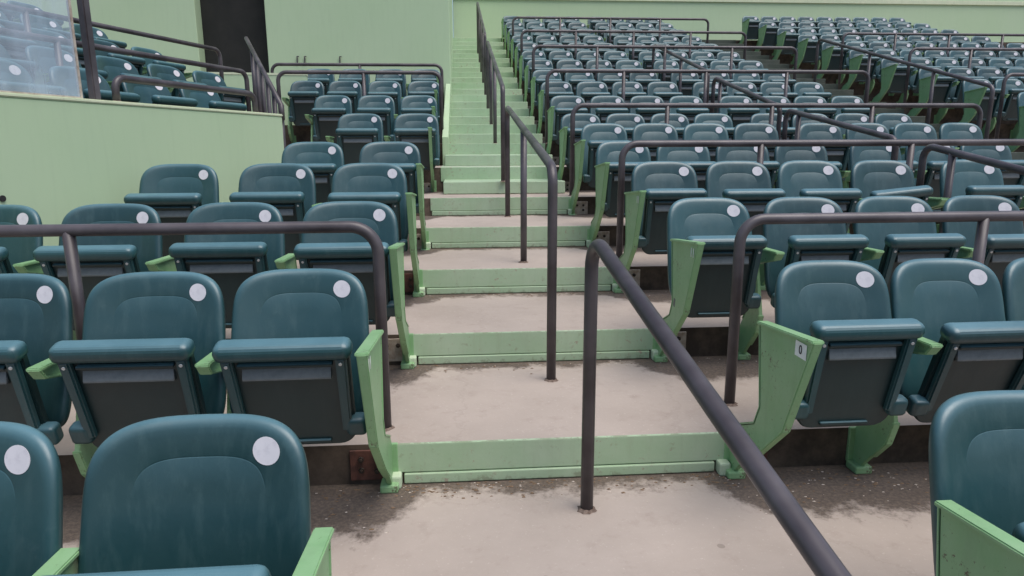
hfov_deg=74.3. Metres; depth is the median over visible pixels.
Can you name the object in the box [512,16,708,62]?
handrail
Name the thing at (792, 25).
folding seat
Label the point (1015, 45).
folding seat
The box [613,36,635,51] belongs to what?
folding seat
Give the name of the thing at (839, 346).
folding seat
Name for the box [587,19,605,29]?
folding seat
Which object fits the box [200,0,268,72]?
dark doorway
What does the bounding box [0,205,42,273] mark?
folding seat
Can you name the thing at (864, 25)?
folding seat
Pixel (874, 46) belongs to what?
folding seat
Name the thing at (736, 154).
folding seat
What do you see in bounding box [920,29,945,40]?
folding seat
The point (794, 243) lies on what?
folding seat
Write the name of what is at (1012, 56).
folding seat
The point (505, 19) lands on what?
folding seat
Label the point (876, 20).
folding seat
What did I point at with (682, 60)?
handrail
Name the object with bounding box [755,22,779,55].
folding seat
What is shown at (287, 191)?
folding seat
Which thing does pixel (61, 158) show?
retaining wall
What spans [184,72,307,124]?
wall
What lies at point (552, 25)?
folding seat
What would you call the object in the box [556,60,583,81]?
folding seat
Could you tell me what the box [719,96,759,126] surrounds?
folding seat
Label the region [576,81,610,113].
folding seat
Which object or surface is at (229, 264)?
folding seat
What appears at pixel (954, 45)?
folding seat
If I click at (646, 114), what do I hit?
folding seat
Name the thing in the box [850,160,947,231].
folding seat
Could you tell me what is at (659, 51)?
folding seat
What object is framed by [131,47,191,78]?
folding seat
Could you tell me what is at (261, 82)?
handrail
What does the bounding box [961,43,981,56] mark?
folding seat
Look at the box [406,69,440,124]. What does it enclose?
folding seat
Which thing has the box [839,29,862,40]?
folding seat
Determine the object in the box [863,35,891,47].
folding seat
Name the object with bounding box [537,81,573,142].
folding seat
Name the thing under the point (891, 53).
folding seat
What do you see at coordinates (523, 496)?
leaf litter
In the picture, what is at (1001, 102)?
handrail
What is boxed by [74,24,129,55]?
folding seat
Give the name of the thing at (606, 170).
folding seat
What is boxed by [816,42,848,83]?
folding seat
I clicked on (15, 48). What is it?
folding seat
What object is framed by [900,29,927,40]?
folding seat
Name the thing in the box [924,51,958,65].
folding seat
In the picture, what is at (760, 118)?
folding seat
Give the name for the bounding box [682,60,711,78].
folding seat
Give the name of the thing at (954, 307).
folding seat
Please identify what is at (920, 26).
folding seat
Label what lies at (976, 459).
folding seat
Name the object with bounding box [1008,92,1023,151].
folding seat
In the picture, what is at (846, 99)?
folding seat
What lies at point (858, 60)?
folding seat
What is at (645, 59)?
folding seat
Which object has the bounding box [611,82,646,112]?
folding seat
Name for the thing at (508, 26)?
folding seat
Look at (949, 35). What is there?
handrail
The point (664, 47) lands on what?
handrail
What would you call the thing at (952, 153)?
handrail
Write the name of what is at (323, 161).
folding seat
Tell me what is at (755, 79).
folding seat
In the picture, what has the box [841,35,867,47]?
folding seat
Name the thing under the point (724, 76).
folding seat
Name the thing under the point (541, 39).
folding seat
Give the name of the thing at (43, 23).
folding seat
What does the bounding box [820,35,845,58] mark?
folding seat
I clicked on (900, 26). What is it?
folding seat
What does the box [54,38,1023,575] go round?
terrace floor
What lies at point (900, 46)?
folding seat
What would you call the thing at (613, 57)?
folding seat
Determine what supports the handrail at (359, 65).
on the terrace floor
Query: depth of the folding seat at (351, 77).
9.34 m
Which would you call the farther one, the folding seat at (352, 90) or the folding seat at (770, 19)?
the folding seat at (770, 19)
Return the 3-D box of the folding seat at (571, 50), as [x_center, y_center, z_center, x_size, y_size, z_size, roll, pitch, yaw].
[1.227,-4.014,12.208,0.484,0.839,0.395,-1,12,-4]
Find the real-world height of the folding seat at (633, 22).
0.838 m
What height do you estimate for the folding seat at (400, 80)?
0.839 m
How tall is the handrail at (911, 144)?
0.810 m
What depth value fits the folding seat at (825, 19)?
16.17 m
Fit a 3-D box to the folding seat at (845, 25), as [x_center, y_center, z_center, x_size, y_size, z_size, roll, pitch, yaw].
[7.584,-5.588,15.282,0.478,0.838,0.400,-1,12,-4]
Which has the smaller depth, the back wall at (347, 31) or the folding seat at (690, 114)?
the folding seat at (690, 114)
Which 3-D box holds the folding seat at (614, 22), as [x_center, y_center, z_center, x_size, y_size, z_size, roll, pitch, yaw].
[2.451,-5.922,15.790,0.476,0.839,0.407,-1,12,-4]
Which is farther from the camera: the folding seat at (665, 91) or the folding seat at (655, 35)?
the folding seat at (655, 35)
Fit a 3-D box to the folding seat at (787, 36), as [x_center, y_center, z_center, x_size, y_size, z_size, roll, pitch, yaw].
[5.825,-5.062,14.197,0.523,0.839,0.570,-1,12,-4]
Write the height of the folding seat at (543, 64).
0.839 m
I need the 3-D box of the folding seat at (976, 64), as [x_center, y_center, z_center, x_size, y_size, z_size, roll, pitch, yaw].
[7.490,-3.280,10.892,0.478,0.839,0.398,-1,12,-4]
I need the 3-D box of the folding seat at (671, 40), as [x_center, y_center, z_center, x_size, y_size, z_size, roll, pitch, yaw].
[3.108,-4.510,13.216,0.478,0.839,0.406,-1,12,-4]
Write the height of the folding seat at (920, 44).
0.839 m
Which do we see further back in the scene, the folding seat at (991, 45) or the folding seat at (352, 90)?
the folding seat at (991, 45)
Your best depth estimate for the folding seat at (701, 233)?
3.22 m
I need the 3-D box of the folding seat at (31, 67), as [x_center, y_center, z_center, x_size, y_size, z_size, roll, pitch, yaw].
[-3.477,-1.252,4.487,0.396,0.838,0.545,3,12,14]
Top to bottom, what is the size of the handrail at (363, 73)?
0.833 m
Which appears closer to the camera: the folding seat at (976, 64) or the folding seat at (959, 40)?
the folding seat at (976, 64)
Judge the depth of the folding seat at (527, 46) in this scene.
12.05 m
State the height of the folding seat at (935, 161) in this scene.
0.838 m
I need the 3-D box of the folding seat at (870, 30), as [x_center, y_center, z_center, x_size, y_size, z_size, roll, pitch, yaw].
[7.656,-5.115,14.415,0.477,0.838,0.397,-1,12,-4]
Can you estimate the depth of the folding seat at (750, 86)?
8.83 m
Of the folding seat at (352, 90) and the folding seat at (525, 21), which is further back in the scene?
the folding seat at (525, 21)
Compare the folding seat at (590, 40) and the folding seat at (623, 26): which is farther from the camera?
the folding seat at (623, 26)
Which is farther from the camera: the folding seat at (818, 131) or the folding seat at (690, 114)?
the folding seat at (690, 114)
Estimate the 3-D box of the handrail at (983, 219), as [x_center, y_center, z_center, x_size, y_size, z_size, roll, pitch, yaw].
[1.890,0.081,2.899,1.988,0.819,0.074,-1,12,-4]
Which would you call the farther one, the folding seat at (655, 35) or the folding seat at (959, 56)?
the folding seat at (655, 35)
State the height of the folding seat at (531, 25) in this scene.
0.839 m
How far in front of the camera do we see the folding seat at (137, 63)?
6.41 m
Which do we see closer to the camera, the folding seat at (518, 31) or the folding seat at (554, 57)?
the folding seat at (554, 57)
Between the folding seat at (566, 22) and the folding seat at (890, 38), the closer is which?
the folding seat at (890, 38)
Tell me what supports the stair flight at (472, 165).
on the terrace floor
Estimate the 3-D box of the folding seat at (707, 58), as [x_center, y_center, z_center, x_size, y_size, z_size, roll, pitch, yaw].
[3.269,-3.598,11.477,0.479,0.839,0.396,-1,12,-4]
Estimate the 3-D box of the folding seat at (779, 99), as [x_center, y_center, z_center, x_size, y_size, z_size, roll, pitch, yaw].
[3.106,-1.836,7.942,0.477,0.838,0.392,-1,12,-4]
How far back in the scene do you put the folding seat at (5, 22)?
6.11 m
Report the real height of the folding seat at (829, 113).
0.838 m
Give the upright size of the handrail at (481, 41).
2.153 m
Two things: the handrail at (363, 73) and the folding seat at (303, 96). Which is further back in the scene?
the folding seat at (303, 96)
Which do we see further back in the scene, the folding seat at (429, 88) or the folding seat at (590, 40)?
the folding seat at (590, 40)
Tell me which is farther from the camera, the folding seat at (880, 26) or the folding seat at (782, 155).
the folding seat at (880, 26)
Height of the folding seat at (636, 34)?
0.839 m
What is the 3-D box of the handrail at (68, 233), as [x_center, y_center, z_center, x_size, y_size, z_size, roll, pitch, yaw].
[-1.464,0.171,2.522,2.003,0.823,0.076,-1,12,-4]
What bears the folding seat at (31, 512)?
on the terrace floor
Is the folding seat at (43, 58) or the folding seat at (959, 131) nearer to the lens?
the folding seat at (43, 58)
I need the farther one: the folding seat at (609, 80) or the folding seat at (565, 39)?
the folding seat at (565, 39)
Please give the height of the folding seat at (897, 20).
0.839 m
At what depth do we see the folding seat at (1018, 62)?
10.98 m
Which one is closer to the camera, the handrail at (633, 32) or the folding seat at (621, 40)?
the handrail at (633, 32)
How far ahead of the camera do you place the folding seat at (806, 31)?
14.35 m
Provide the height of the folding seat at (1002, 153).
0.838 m
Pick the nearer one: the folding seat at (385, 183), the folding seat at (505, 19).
the folding seat at (385, 183)
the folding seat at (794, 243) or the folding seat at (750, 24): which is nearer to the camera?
the folding seat at (794, 243)
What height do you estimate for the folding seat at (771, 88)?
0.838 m
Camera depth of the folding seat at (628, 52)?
12.13 m
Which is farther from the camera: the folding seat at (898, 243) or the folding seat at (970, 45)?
the folding seat at (970, 45)
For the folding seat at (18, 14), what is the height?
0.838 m
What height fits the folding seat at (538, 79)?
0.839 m
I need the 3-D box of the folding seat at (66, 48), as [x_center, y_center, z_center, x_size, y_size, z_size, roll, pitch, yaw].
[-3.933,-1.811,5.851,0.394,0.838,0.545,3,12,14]
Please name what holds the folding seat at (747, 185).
on the terrace floor
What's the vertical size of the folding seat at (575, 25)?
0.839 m
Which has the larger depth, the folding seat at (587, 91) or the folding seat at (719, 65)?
the folding seat at (719, 65)
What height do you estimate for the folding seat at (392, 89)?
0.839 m
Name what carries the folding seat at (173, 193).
on the terrace floor
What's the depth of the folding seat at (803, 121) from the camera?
7.10 m
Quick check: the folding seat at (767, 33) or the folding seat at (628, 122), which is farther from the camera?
the folding seat at (767, 33)
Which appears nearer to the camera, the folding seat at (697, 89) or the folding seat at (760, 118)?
the folding seat at (760, 118)
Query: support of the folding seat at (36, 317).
on the terrace floor
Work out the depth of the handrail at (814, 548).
1.47 m
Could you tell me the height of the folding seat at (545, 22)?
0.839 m
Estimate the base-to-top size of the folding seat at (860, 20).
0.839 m
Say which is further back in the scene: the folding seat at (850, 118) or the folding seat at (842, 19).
the folding seat at (842, 19)
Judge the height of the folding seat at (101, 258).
0.838 m
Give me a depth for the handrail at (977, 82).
8.40 m
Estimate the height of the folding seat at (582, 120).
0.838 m
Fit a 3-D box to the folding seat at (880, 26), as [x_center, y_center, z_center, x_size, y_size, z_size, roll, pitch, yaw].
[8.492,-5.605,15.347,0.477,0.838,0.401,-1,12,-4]
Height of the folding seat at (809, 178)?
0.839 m
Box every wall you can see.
[0,0,452,103]
[0,92,283,245]
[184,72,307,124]
[453,0,1023,41]
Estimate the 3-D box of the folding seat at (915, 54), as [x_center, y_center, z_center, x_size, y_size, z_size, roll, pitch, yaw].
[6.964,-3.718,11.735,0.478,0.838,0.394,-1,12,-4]
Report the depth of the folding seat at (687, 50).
12.36 m
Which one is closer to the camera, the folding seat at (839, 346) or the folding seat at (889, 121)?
the folding seat at (839, 346)
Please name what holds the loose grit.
on the terrace floor
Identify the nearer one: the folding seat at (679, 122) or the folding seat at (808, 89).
the folding seat at (679, 122)
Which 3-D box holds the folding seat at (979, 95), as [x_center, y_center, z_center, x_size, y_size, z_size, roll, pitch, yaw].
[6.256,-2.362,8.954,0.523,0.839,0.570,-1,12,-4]
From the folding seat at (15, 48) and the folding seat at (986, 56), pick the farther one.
the folding seat at (986, 56)
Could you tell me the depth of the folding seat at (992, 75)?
10.01 m
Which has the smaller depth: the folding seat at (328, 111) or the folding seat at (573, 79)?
the folding seat at (328, 111)
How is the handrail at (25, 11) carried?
on the side terrace floor
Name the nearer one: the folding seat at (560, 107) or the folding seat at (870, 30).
the folding seat at (560, 107)
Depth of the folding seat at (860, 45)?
12.60 m
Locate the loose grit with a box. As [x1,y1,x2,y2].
[315,293,925,532]
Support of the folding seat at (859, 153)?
on the terrace floor
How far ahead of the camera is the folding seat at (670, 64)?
10.55 m
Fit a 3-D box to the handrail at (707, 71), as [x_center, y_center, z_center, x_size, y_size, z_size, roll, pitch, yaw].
[2.383,-2.192,8.166,4.015,0.860,0.075,-1,12,-4]
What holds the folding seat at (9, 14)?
on the side terrace floor
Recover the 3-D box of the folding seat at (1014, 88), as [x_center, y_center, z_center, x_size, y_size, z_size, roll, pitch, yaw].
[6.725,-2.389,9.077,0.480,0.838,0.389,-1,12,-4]
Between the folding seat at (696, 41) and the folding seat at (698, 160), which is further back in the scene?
the folding seat at (696, 41)
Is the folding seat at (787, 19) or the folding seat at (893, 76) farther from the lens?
the folding seat at (787, 19)
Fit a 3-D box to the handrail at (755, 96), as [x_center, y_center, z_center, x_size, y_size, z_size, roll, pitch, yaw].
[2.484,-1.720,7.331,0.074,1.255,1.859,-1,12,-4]
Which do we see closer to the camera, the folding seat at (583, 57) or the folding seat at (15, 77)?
the folding seat at (15, 77)
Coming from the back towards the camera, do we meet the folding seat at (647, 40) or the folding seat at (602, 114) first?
the folding seat at (647, 40)
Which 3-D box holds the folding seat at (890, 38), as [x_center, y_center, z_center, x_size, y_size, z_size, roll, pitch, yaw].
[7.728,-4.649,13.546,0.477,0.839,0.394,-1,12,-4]
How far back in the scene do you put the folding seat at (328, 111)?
7.47 m
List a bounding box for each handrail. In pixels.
[0,2,223,79]
[0,27,251,111]
[0,221,394,430]
[111,75,257,111]
[244,36,285,148]
[270,63,443,108]
[276,70,443,143]
[476,2,485,94]
[486,40,504,181]
[504,106,558,381]
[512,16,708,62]
[520,30,746,82]
[532,45,797,108]
[545,69,869,143]
[568,103,982,195]
[577,239,851,575]
[616,139,1023,257]
[651,44,709,102]
[710,77,781,139]
[724,211,1023,406]
[782,109,898,160]
[813,38,994,138]
[838,32,1023,83]
[902,47,1023,108]
[916,144,1023,232]
[994,73,1023,138]
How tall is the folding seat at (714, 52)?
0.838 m
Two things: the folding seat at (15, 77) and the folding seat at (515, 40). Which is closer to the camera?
the folding seat at (15, 77)
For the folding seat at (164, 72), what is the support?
on the side terrace floor
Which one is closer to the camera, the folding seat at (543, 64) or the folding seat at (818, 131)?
the folding seat at (818, 131)
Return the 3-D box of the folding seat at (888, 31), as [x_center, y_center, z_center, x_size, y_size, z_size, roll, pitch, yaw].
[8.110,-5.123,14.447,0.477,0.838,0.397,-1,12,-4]
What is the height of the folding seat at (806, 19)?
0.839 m
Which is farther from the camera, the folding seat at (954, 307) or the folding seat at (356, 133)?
the folding seat at (356, 133)
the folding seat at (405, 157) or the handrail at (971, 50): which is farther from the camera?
the handrail at (971, 50)
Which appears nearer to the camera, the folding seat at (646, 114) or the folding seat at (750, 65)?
the folding seat at (646, 114)
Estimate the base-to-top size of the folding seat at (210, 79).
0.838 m
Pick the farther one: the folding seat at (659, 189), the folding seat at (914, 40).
the folding seat at (914, 40)
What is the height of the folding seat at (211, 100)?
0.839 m
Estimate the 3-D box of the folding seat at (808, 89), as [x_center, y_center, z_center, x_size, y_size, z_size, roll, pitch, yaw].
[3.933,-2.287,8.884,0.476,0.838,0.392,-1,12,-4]
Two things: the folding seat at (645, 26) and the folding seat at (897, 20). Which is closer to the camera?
the folding seat at (645, 26)
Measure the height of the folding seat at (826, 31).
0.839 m
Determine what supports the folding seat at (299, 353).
on the terrace floor
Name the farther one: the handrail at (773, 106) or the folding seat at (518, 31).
the folding seat at (518, 31)
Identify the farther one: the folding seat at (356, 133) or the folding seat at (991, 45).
the folding seat at (991, 45)
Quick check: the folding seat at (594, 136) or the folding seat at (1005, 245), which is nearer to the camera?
the folding seat at (1005, 245)
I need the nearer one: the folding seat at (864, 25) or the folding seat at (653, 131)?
the folding seat at (653, 131)
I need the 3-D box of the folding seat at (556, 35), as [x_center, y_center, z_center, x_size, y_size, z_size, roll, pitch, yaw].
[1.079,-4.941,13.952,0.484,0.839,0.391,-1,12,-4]
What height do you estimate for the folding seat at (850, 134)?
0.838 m
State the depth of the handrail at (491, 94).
7.87 m
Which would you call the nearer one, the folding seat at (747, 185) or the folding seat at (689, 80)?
the folding seat at (747, 185)
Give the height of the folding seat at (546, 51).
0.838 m
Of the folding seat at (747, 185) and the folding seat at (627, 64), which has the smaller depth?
the folding seat at (747, 185)
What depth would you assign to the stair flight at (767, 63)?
12.32 m
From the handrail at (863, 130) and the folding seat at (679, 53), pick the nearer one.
the handrail at (863, 130)
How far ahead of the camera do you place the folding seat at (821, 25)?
15.28 m
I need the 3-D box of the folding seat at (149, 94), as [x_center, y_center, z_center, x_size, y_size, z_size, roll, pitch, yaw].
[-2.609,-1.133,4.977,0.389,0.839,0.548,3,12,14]
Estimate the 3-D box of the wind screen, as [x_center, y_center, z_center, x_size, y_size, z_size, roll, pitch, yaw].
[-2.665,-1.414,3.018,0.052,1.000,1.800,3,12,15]
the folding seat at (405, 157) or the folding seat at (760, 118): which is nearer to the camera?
the folding seat at (405, 157)
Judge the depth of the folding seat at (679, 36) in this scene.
13.96 m
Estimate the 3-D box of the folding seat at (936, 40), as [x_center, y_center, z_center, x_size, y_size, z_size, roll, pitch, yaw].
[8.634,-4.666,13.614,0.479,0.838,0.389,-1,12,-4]
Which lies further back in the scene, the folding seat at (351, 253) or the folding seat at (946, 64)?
the folding seat at (946, 64)
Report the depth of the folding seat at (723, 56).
11.53 m
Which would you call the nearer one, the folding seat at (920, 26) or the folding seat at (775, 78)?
the folding seat at (775, 78)
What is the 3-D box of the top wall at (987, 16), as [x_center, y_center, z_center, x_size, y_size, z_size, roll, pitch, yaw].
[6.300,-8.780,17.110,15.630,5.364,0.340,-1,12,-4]
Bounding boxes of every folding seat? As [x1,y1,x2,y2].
[0,8,14,20]
[0,11,24,38]
[0,24,36,59]
[0,44,38,83]
[0,59,67,95]
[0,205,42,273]
[0,273,72,444]
[0,421,62,575]
[7,1,69,31]
[13,203,162,339]
[19,14,80,47]
[24,28,84,67]
[25,45,107,84]
[26,271,226,476]
[32,414,333,575]
[49,66,139,102]
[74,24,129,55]
[94,39,145,74]
[96,55,161,91]
[121,75,197,106]
[124,164,218,256]
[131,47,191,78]
[145,202,284,327]
[147,64,206,96]
[179,82,246,110]
[192,70,245,103]
[195,268,398,492]
[229,163,315,259]
[274,201,414,368]
[281,142,343,203]
[282,81,324,142]
[305,95,351,143]
[308,69,334,94]
[312,163,423,296]
[325,113,383,164]
[327,81,361,112]
[338,69,369,96]
[356,95,394,141]
[359,142,429,249]
[367,81,401,114]
[369,69,406,96]
[384,113,439,191]
[394,95,437,119]
[401,81,439,136]
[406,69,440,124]
[501,16,520,41]
[504,22,523,49]
[507,28,527,57]
[510,35,532,67]
[514,42,538,77]
[519,50,545,94]
[522,19,539,28]
[524,60,552,108]
[526,22,544,35]
[530,28,550,42]
[530,70,561,124]
[535,35,556,50]
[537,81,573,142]
[541,43,564,59]
[542,16,558,28]
[546,95,587,164]
[547,22,566,35]
[548,51,573,68]
[553,29,572,42]
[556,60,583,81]
[557,113,600,189]
[559,35,580,50]
[562,19,580,28]
[565,73,595,95]
[566,43,590,58]
[568,22,587,35]
[568,123,628,214]
[576,51,601,68]
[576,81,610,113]
[577,29,595,42]
[583,36,604,50]
[586,60,613,78]
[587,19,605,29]
[587,141,650,246]
[590,96,628,122]
[592,43,615,59]
[595,23,614,37]
[597,73,627,93]
[603,29,624,43]
[603,51,629,68]
[605,113,644,140]
[607,20,625,27]
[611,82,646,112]
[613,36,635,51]
[613,161,707,292]
[615,23,634,34]
[615,60,642,81]
[624,43,648,60]
[625,29,646,41]
[626,17,644,27]
[629,73,660,92]
[629,96,664,122]
[632,123,677,160]
[635,23,654,34]
[636,36,658,49]
[638,51,662,68]
[645,17,663,27]
[646,29,667,41]
[647,82,682,102]
[649,43,673,58]
[650,113,688,139]
[652,197,784,361]
[653,60,678,81]
[655,23,675,34]
[656,147,714,188]
[658,36,682,49]
[666,51,691,63]
[667,30,688,41]
[669,96,708,123]
[670,73,702,95]
[673,44,698,54]
[681,36,704,49]
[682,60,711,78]
[683,123,728,161]
[690,52,717,68]
[692,82,728,112]
[693,113,734,139]
[697,44,722,58]
[701,73,733,91]
[705,161,785,289]
[709,60,739,69]
[715,147,779,187]
[716,52,744,68]
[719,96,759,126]
[723,260,942,478]
[726,82,762,102]
[732,74,765,91]
[733,123,778,187]
[737,61,768,79]
[739,16,762,45]
[749,113,794,139]
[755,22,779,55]
[756,96,797,126]
[759,82,797,102]
[761,16,780,26]
[762,74,795,92]
[763,197,883,307]
[772,28,800,63]
[774,146,850,187]
[777,160,862,233]
[778,22,799,55]
[779,16,799,26]
[791,113,844,138]
[792,35,822,69]
[793,82,831,102]
[793,96,836,119]
[797,17,818,26]
[798,22,819,33]
[798,28,821,63]
[800,123,849,186]
[816,17,837,26]
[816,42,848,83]
[817,22,839,33]
[818,28,842,40]
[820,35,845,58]
[830,96,877,117]
[834,17,855,27]
[834,113,868,167]
[836,23,859,31]
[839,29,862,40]
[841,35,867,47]
[841,50,880,93]
[843,146,926,187]
[845,42,872,83]
[845,123,904,170]
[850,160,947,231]
[852,17,874,27]
[853,196,973,296]
[856,23,879,32]
[860,29,885,40]
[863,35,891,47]
[868,42,898,56]
[871,17,893,27]
[871,58,917,108]
[874,50,904,95]
[874,113,911,133]
[875,23,899,32]
[880,29,906,40]
[885,35,914,48]
[889,18,912,26]
[890,258,1023,422]
[891,42,923,56]
[892,123,958,160]
[894,23,920,32]
[899,50,933,95]
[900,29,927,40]
[905,146,957,232]
[907,36,936,47]
[908,68,959,123]
[909,58,941,108]
[913,23,939,31]
[914,42,935,56]
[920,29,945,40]
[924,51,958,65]
[928,36,958,46]
[928,390,1023,575]
[930,159,1023,209]
[934,58,967,108]
[938,43,958,52]
[939,123,982,159]
[940,29,958,37]
[942,195,1023,289]
[947,68,984,102]
[948,51,979,65]
[950,36,976,47]
[958,79,1009,138]
[959,146,1023,184]
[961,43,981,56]
[961,59,996,76]
[971,36,998,47]
[973,51,1005,65]
[976,68,1014,120]
[983,43,1003,56]
[988,59,1023,76]
[994,79,1023,138]
[998,51,1023,66]
[1002,258,1023,389]
[1005,68,1023,83]
[1006,43,1023,57]
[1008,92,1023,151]
[1014,59,1023,66]
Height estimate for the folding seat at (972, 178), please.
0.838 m
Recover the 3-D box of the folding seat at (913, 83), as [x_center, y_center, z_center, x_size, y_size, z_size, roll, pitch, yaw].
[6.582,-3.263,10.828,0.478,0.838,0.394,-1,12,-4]
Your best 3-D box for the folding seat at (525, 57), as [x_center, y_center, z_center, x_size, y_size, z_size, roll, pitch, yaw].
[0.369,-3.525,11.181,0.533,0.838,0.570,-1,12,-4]
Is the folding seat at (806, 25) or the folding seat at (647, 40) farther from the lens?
the folding seat at (806, 25)
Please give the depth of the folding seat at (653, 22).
15.86 m
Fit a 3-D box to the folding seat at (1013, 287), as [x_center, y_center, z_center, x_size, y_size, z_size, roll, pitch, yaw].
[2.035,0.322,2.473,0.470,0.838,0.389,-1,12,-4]
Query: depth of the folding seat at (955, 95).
9.93 m
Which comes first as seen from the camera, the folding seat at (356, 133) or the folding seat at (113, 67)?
the folding seat at (113, 67)
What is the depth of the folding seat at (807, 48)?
13.30 m
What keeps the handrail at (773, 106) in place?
on the terrace floor
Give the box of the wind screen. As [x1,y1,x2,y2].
[0,0,100,99]
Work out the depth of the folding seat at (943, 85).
9.81 m
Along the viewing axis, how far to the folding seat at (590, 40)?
13.14 m
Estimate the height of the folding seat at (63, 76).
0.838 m
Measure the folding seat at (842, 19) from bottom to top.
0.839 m
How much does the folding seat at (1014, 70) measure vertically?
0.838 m
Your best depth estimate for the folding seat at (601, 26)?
14.91 m
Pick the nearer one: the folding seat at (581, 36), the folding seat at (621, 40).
the folding seat at (621, 40)
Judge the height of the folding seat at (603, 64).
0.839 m
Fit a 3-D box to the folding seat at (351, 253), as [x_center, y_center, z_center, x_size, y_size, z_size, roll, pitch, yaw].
[-0.762,0.043,3.081,0.574,0.838,0.570,-1,12,-4]
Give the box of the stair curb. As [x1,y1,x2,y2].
[442,84,450,164]
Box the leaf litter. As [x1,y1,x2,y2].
[322,248,929,529]
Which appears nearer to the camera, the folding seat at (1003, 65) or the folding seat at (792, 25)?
the folding seat at (1003, 65)
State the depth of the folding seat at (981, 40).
13.70 m
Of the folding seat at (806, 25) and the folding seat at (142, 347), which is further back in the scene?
the folding seat at (806, 25)
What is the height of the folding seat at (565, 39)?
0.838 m
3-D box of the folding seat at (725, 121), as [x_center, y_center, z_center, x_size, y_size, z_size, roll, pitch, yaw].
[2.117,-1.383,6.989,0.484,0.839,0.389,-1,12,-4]
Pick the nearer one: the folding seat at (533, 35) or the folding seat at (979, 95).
the folding seat at (979, 95)
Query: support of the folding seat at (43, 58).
on the side terrace floor
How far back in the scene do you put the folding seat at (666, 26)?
15.02 m
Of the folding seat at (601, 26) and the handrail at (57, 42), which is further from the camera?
the folding seat at (601, 26)
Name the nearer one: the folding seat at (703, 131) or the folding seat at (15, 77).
the folding seat at (15, 77)
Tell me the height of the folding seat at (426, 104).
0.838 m
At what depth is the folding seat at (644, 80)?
9.61 m
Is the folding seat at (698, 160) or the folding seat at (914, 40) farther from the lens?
the folding seat at (914, 40)
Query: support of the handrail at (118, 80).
on the retaining wall at (61, 158)
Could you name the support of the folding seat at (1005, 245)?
on the terrace floor
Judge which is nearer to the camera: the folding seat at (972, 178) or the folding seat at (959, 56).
the folding seat at (972, 178)
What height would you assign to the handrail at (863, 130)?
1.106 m
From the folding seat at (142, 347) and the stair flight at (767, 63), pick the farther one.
the stair flight at (767, 63)
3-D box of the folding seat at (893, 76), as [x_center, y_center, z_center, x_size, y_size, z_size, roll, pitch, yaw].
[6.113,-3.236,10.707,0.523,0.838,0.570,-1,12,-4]
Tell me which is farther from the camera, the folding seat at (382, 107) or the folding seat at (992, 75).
the folding seat at (992, 75)
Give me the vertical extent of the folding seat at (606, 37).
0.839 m
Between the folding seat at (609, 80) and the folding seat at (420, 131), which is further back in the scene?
the folding seat at (609, 80)
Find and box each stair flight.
[392,38,730,488]
[702,40,1023,210]
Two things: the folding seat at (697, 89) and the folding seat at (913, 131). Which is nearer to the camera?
the folding seat at (913, 131)
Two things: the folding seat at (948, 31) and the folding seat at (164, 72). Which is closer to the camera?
the folding seat at (164, 72)
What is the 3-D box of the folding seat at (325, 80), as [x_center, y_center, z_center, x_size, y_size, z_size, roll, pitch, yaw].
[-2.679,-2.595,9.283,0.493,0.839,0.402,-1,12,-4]
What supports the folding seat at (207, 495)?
on the terrace floor
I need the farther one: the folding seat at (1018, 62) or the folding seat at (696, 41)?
the folding seat at (696, 41)
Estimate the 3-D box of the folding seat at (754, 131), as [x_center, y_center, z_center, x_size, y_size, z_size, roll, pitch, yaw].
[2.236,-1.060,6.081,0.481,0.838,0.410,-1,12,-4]
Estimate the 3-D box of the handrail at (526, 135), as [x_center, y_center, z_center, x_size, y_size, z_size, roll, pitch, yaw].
[0.074,-0.567,4.532,0.075,1.433,3.057,-1,12,-4]
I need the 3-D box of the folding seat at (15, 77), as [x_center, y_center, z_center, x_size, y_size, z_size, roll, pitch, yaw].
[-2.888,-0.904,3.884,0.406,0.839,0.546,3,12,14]
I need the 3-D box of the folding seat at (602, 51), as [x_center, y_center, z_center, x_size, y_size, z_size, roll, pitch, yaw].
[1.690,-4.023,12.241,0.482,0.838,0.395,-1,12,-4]
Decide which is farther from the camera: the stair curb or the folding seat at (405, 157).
the stair curb

